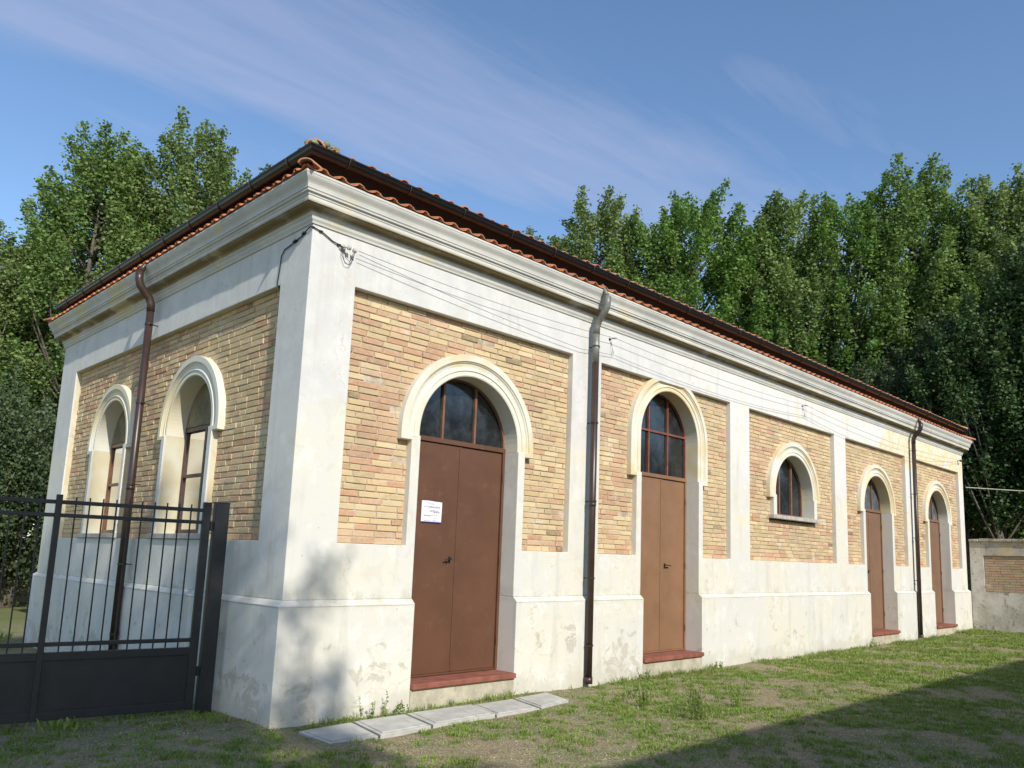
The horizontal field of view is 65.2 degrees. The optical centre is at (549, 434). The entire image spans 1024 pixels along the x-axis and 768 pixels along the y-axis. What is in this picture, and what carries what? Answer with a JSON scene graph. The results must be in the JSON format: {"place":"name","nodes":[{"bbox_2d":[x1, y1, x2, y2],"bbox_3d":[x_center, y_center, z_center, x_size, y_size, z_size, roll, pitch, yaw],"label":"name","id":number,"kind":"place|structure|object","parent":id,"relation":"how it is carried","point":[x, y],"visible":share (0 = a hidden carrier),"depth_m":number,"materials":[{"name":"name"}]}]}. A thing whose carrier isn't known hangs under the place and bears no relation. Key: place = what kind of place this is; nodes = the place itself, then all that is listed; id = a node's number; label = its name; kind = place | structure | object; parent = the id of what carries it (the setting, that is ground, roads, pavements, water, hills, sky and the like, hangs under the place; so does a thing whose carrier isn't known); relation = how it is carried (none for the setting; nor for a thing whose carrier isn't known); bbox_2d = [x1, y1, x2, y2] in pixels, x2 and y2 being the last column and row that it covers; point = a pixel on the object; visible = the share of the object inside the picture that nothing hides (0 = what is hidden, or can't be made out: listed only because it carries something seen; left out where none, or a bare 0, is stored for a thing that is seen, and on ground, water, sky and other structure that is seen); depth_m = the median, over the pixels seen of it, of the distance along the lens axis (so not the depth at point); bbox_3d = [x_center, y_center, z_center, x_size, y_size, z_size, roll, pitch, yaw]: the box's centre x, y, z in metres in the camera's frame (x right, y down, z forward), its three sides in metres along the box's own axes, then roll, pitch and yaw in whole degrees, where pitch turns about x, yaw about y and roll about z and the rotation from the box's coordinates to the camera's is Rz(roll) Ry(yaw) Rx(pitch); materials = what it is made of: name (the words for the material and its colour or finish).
{"place":"outdoors","nodes":[
{"label":"outdoors","id":0,"kind":"place"},
{"bbox_2d":[0,544,1023,767],"bbox_3d":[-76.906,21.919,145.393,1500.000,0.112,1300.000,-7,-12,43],"label":"ground","id":1,"kind":"structure","parent":0,"point":[18,624],"depth_m":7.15,"materials":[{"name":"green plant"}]},
{"bbox_2d":[0,327,10,392],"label":"poplar tree","id":2,"kind":"object","parent":1,"relation":"on","point":[3,375],"visible":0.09,"depth_m":24.13,"materials":[{"name":"green plant"}]},
{"bbox_2d":[16,578,29,601],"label":"wall","id":3,"kind":"structure","parent":1,"relation":"on","point":[23,598],"depth_m":21.62,"materials":[{"name":"paint"}]},
{"bbox_2d":[0,389,50,571],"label":"evergreen shrub","id":4,"kind":"object","parent":1,"relation":"on","point":[3,521],"visible":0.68,"depth_m":18.41,"materials":[{"name":"green plant"}]},
{"bbox_2d":[0,361,59,607],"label":"evergreen shrub","id":5,"kind":"object","parent":1,"relation":"on","point":[34,429],"visible":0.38,"depth_m":19.14,"materials":[{"name":"green plant"}]},
{"bbox_2d":[0,219,61,435],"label":"poplar tree","id":6,"kind":"object","parent":1,"relation":"on","point":[8,274],"visible":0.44,"depth_m":25.21,"materials":[{"name":"green plant"}]},
{"bbox_2d":[0,232,72,533],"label":"poplar tree","id":7,"kind":"object","parent":1,"relation":"on","point":[22,341],"depth_m":29.53,"materials":[{"name":"green plant"}]},
{"bbox_2d":[0,117,169,482],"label":"poplar tree","id":8,"kind":"object","parent":1,"relation":"on","point":[51,236],"visible":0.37,"depth_m":26.31,"materials":[{"name":"green plant"}]},
{"bbox_2d":[5,179,172,423],"bbox_3d":[-16.268,-2.113,29.132,7.093,15.693,6.744,4,-9,-12],"label":"poplar tree","id":9,"kind":"object","parent":1,"relation":"on","point":[83,251],"visible":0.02,"depth_m":28.49,"materials":[{"name":"green plant"}]},
{"bbox_2d":[0,630,179,734],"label":"grass","id":10,"kind":"structure","parent":1,"relation":"on","point":[64,725],"depth_m":6.96,"materials":[{"name":"green plant"}]},
{"bbox_2d":[50,106,252,380],"bbox_3d":[-12.940,-2.885,28.171,7.764,17.177,7.382,2,-9,0],"label":"poplar tree","id":11,"kind":"object","parent":1,"relation":"on","point":[216,175],"visible":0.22,"depth_m":27.79,"materials":[{"name":"green plant"}]},
{"bbox_2d":[154,179,190,228],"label":"poplar tree","id":12,"kind":"object","parent":1,"relation":"on","point":[171,205],"depth_m":33.27,"materials":[{"name":"green plant"}]},
{"bbox_2d":[194,502,230,713],"bbox_3d":[-3.347,1.796,7.899,0.140,2.236,0.130,9,-11,-37],"label":"gate post","id":13,"kind":"object","parent":1,"relation":"on","point":[211,617],"visible":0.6,"depth_m":7.87,"materials":[{"name":"metal"}]},
{"bbox_2d":[0,493,212,724],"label":"iron gate","id":14,"kind":"structure","parent":13,"relation":"attached to","point":[40,684],"depth_m":7.28,"materials":[{"name":"black metal"}]},
{"bbox_2d":[238,163,272,186],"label":"poplar tree","id":15,"kind":"object","parent":1,"relation":"on","point":[267,165],"depth_m":29.97,"materials":[{"name":"green plant"}]},
{"bbox_2d":[299,722,377,743],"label":"concrete slab","id":16,"kind":"structure","parent":1,"relation":"on","point":[342,733],"depth_m":6.96,"materials":[{"name":"white concrete"}]},
{"bbox_2d":[358,691,388,716],"bbox_3d":[-1.717,2.646,7.820,0.322,0.237,0.173,7,-10,-29],"label":"weed","id":17,"kind":"object","parent":1,"relation":"on","point":[382,712],"visible":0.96,"depth_m":7.80,"materials":[{"name":"green plant"}]},
{"bbox_2d":[354,714,430,738],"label":"concrete slab","id":18,"kind":"structure","parent":1,"relation":"on","point":[391,726],"depth_m":7.34,"materials":[{"name":"white concrete"}]},
{"bbox_2d":[394,699,408,713],"bbox_3d":[-1.514,2.735,8.076,0.141,0.164,0.331,7,-10,-28],"label":"weed","id":19,"kind":"object","parent":1,"relation":"on","point":[400,708],"visible":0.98,"depth_m":8.02,"materials":[{"name":"green plant"}]},
{"bbox_2d":[407,704,494,728],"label":"concrete slab","id":20,"kind":"structure","parent":1,"relation":"on","point":[436,718],"depth_m":7.88,"materials":[{"name":"white concrete"}]},
{"bbox_2d":[24,138,975,728],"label":"brick building","id":21,"kind":"structure","parent":1,"relation":"on","point":[322,420],"depth_m":9.93,"materials":[{"name":"paint"}]},
{"bbox_2d":[76,410,125,537],"bbox_3d":[-6.154,0.535,11.361,1.540,2.020,0.400,-7,-12,43],"label":"window","id":22,"kind":"structure","parent":21,"relation":"in","point":[118,440],"depth_m":11.69,"materials":[{"name":"glass"}]},
{"bbox_2d":[147,383,210,539],"bbox_3d":[-4.210,0.310,9.530,1.540,2.020,0.400,-7,-12,43],"label":"window","id":23,"kind":"structure","parent":21,"relation":"in","point":[199,418],"depth_m":9.80,"materials":[{"name":"glass"}]},
{"bbox_2d":[277,226,342,287],"bbox_3d":[-2.536,-0.852,8.112,0.732,2.381,0.373,-7,-12,43],"label":"electric cable","id":24,"kind":"object","parent":21,"relation":"attached to","point":[302,234],"visible":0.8,"depth_m":8.12,"materials":[{"name":"black rubber"}]},
{"bbox_2d":[338,243,356,264],"bbox_3d":[-2.066,-1.845,8.162,0.101,0.213,0.165,-7,-12,43],"label":"wire insulator","id":25,"kind":"object","parent":21,"relation":"attached to","point":[349,248],"visible":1,"depth_m":8.16,"materials":[{"name":"grey ceramic"}]},
{"bbox_2d":[411,379,505,677],"bbox_3d":[-1.103,1.029,9.273,0.107,3.393,1.490,-7,-12,43],"label":"door","id":26,"kind":"structure","parent":21,"relation":"in","point":[457,562],"depth_m":9.32,"materials":[{"name":"brown paint"}]},
{"bbox_2d":[421,500,441,522],"bbox_3d":[-1.336,0.877,9.039,0.012,0.246,0.285,-7,-12,43],"label":"paper notice","id":27,"kind":"object","parent":26,"relation":"attached to","point":[431,511],"visible":1,"depth_m":9.03,"materials":[{"name":"white paper"}]},
{"bbox_2d":[640,394,686,653],"bbox_3d":[1.643,1.304,12.153,0.107,3.913,1.490,-7,-12,43],"label":"door","id":28,"kind":"structure","parent":21,"relation":"in","point":[663,443],"depth_m":12.27,"materials":[{"name":"brown paint"}]},
{"bbox_2d":[768,458,819,523],"bbox_3d":[4.510,1.026,15.089,0.370,1.215,1.840,-7,-12,43],"label":"window","id":29,"kind":"structure","parent":21,"relation":"in","point":[788,487],"depth_m":15.31,"materials":[{"name":"grey glass"}]},
{"bbox_2d":[864,479,884,629],"bbox_3d":[7.116,2.631,17.799,0.107,3.383,1.490,-7,-12,43],"label":"door","id":30,"kind":"structure","parent":21,"relation":"in","point":[875,571],"depth_m":18.05,"materials":[{"name":"brown paint"}]},
{"bbox_2d":[928,495,943,623],"bbox_3d":[9.833,3.159,20.617,0.107,3.383,1.490,-7,-12,43],"label":"door","id":31,"kind":"structure","parent":21,"relation":"in","point":[936,567],"depth_m":20.92,"materials":[{"name":"brown paint"}]},
{"bbox_3d":[0.893,-1.250,11.219,0.115,0.236,0.073,-7,-12,43],"label":"wall hook","id":32,"kind":"object","parent":21,"relation":"attached to","visible":0},
{"bbox_2d":[359,251,956,459],"bbox_3d":[4.681,-0.524,15.095,0.017,0.194,19.310,-7,-12,43],"label":"utility wire","id":33,"kind":"object","parent":32,"relation":"attached to","point":[618,339],"visible":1,"depth_m":10.86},
{"bbox_3d":[4.923,-0.456,15.399,0.115,0.236,0.073,-7,-12,43],"label":"wall hook","id":34,"kind":"object","parent":21,"relation":"attached to","visible":0},
{"bbox_2d":[360,255,957,461],"bbox_3d":[4.655,-0.368,15.085,0.066,0.390,19.281,-7,-12,43],"label":"utility wire","id":35,"kind":"object","parent":34,"relation":"hanging from","point":[609,354],"visible":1,"depth_m":10.76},
{"bbox_2d":[474,699,539,717],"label":"concrete slab","id":36,"kind":"structure","parent":1,"relation":"on","point":[503,708],"depth_m":8.42,"materials":[{"name":"grey concrete"}]},
{"bbox_2d":[515,693,568,708],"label":"concrete slab","id":37,"kind":"structure","parent":1,"relation":"on","point":[543,700],"depth_m":8.90,"materials":[{"name":"grey concrete"}]},
{"bbox_2d":[522,227,562,249],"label":"poplar tree","id":38,"kind":"object","parent":1,"relation":"on","point":[553,243],"visible":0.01,"depth_m":36.64,"materials":[{"name":"green plant"}]},
{"bbox_2d":[546,183,656,288],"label":"poplar tree","id":39,"kind":"object","parent":1,"relation":"on","point":[606,225],"visible":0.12,"depth_m":36.85,"materials":[{"name":"green plant"}]},
{"bbox_2d":[622,679,637,698],"bbox_3d":[0.939,2.976,9.344,0.197,0.222,0.114,1,-9,8],"label":"weed","id":40,"kind":"object","parent":1,"relation":"on","point":[628,694],"visible":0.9,"depth_m":9.34,"materials":[{"name":"green plant"}]},
{"bbox_2d":[631,678,652,707],"bbox_3d":[1.023,2.863,8.855,0.254,0.301,0.158,-1,-9,16],"label":"weed","id":41,"kind":"object","parent":1,"relation":"on","point":[645,698],"visible":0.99,"depth_m":8.86,"materials":[{"name":"green plant"}]},
{"bbox_2d":[637,668,649,680],"bbox_3d":[1.282,3.244,10.801,0.173,0.174,0.199,-7,-12,43],"label":"weed","id":42,"kind":"object","parent":1,"relation":"on","point":[648,675],"visible":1,"depth_m":10.77,"materials":[{"name":"green plant"}]},
{"bbox_2d":[604,213,705,309],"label":"poplar tree","id":43,"kind":"object","parent":1,"relation":"on","point":[640,231],"visible":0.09,"depth_m":36.08,"materials":[{"name":"green plant"}]},
{"bbox_2d":[685,676,703,710],"bbox_3d":[1.524,2.818,8.652,0.227,0.359,0.227,-7,-12,43],"label":"weed","id":44,"kind":"object","parent":1,"relation":"on","point":[690,693],"visible":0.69,"depth_m":8.65,"materials":[{"name":"green plant"}]},
{"bbox_2d":[684,687,707,720],"bbox_3d":[1.502,2.760,8.237,0.206,0.342,0.384,5,-9,-20],"label":"weed","id":45,"kind":"object","parent":1,"relation":"on","point":[699,712],"visible":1,"depth_m":8.23,"materials":[{"name":"green plant"}]},
{"bbox_2d":[636,177,763,336],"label":"poplar tree","id":46,"kind":"object","parent":1,"relation":"on","point":[687,219],"visible":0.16,"depth_m":35.68,"materials":[{"name":"green plant"}]},
{"bbox_2d":[729,681,740,705],"bbox_3d":[2.105,2.954,9.089,0.134,0.260,0.207,0,-9,14],"label":"weed","id":47,"kind":"object","parent":1,"relation":"on","point":[736,701],"visible":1,"depth_m":9.04,"materials":[{"name":"green plant"}]},
{"bbox_2d":[688,202,835,366],"bbox_3d":[8.877,-1.602,35.365,7.362,18.229,7.341,4,-9,-16],"label":"poplar tree","id":48,"kind":"object","parent":1,"relation":"on","point":[741,243],"visible":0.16,"depth_m":35.39,"materials":[{"name":"green plant"}]},
{"bbox_2d":[723,189,868,373],"bbox_3d":[10.712,-1.905,35.172,6.785,18.932,6.696,8,-11,-34],"label":"poplar tree","id":49,"kind":"object","parent":1,"relation":"on","point":[815,293],"visible":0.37,"depth_m":34.05,"materials":[{"name":"green plant"}]},
{"bbox_2d":[763,179,924,389],"bbox_3d":[12.748,-1.831,34.372,8.425,18.638,8.010,0,-9,13],"label":"poplar tree","id":50,"kind":"object","parent":1,"relation":"on","point":[852,222],"visible":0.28,"depth_m":33.73,"materials":[{"name":"green plant"}]},
{"bbox_2d":[869,639,879,646],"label":"weed","id":51,"kind":"object","parent":1,"relation":"on","point":[871,643],"visible":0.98,"depth_m":16.44,"materials":[{"name":"green plant"}]},
{"bbox_2d":[847,355,929,406],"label":"dark tree","id":52,"kind":"object","parent":1,"relation":"on","point":[868,377],"visible":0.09,"depth_m":29.74,"materials":[{"name":"green plant"}]},
{"bbox_2d":[756,628,1023,694],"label":"grass","id":53,"kind":"structure","parent":1,"relation":"on","point":[852,655],"depth_m":14.18,"materials":[{"name":"green plant"}]},
{"bbox_2d":[823,150,992,378],"bbox_3d":[15.316,-2.428,33.212,7.928,19.632,7.906,5,-9,-17],"label":"poplar tree","id":54,"kind":"object","parent":1,"relation":"on","point":[920,202],"visible":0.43,"depth_m":32.83,"materials":[{"name":"green plant"}]},
{"bbox_2d":[883,198,1019,538],"bbox_3d":[17.116,-1.380,32.401,6.223,17.362,6.141,8,-11,-35],"label":"poplar tree","id":55,"kind":"object","parent":1,"relation":"on","point":[926,255],"visible":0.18,"depth_m":32.44,"materials":[{"name":"green plant"}]},
{"bbox_2d":[888,310,1014,617],"bbox_3d":[15.170,0.912,29.041,6.364,11.647,5.774,-5,-11,36],"label":"dark tree","id":56,"kind":"object","parent":1,"relation":"on","point":[922,327],"visible":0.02,"depth_m":29.40,"materials":[{"name":"green plant"}]},
{"bbox_2d":[903,288,1023,538],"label":"dark tree","id":57,"kind":"object","parent":1,"relation":"on","point":[991,508],"visible":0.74,"depth_m":26.09,"materials":[{"name":"green plant"}]},
{"bbox_2d":[916,162,1023,538],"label":"poplar tree","id":58,"kind":"object","parent":1,"relation":"on","point":[1011,215],"visible":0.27,"depth_m":31.76,"materials":[{"name":"green plant"}]},
{"bbox_2d":[933,233,1023,485],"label":"dark tree","id":59,"kind":"object","parent":1,"relation":"on","point":[1011,284],"visible":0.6,"depth_m":26.18,"materials":[{"name":"green plant"}]},
{"bbox_2d":[968,539,1023,632],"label":"garden wall","id":60,"kind":"structure","parent":1,"relation":"on","point":[997,575],"depth_m":21.39,"materials":[{"name":"grey paint"}]},
{"bbox_2d":[969,510,1023,538],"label":"hedge","id":61,"kind":"object","parent":1,"relation":"on","point":[1013,537],"visible":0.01,"depth_m":29.98,"materials":[{"name":"green plant"}]},
{"bbox_3d":[24.326,1.430,12.759,9.050,6.200,48.100,-7,-12,43],"label":"cream building","id":62,"kind":"object","parent":1,"relation":"on","visible":0},
{"bbox_2d":[966,487,1021,490],"bbox_3d":[20.339,1.446,21.329,17.613,0.651,0.024,1,-9,6],"label":"overhead cable","id":63,"kind":"object","parent":62,"relation":"attached to","point":[994,489],"visible":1,"depth_m":22.14,"materials":[{"name":"grey metal"}]},
{"bbox_2d":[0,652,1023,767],"bbox_3d":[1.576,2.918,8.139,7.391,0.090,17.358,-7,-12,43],"label":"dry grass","id":64,"kind":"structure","parent":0,"point":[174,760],"depth_m":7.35,"materials":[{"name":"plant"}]},
{"bbox_2d":[0,0,1023,537],"label":"sky","id":65,"kind":"structure","parent":0,"point":[500,110],"materials":[{"name":"blue"}]},
{"bbox_2d":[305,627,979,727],"bbox_3d":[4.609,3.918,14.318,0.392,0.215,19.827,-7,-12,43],"label":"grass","id":66,"kind":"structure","parent":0,"point":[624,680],"depth_m":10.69,"materials":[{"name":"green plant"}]}
]}

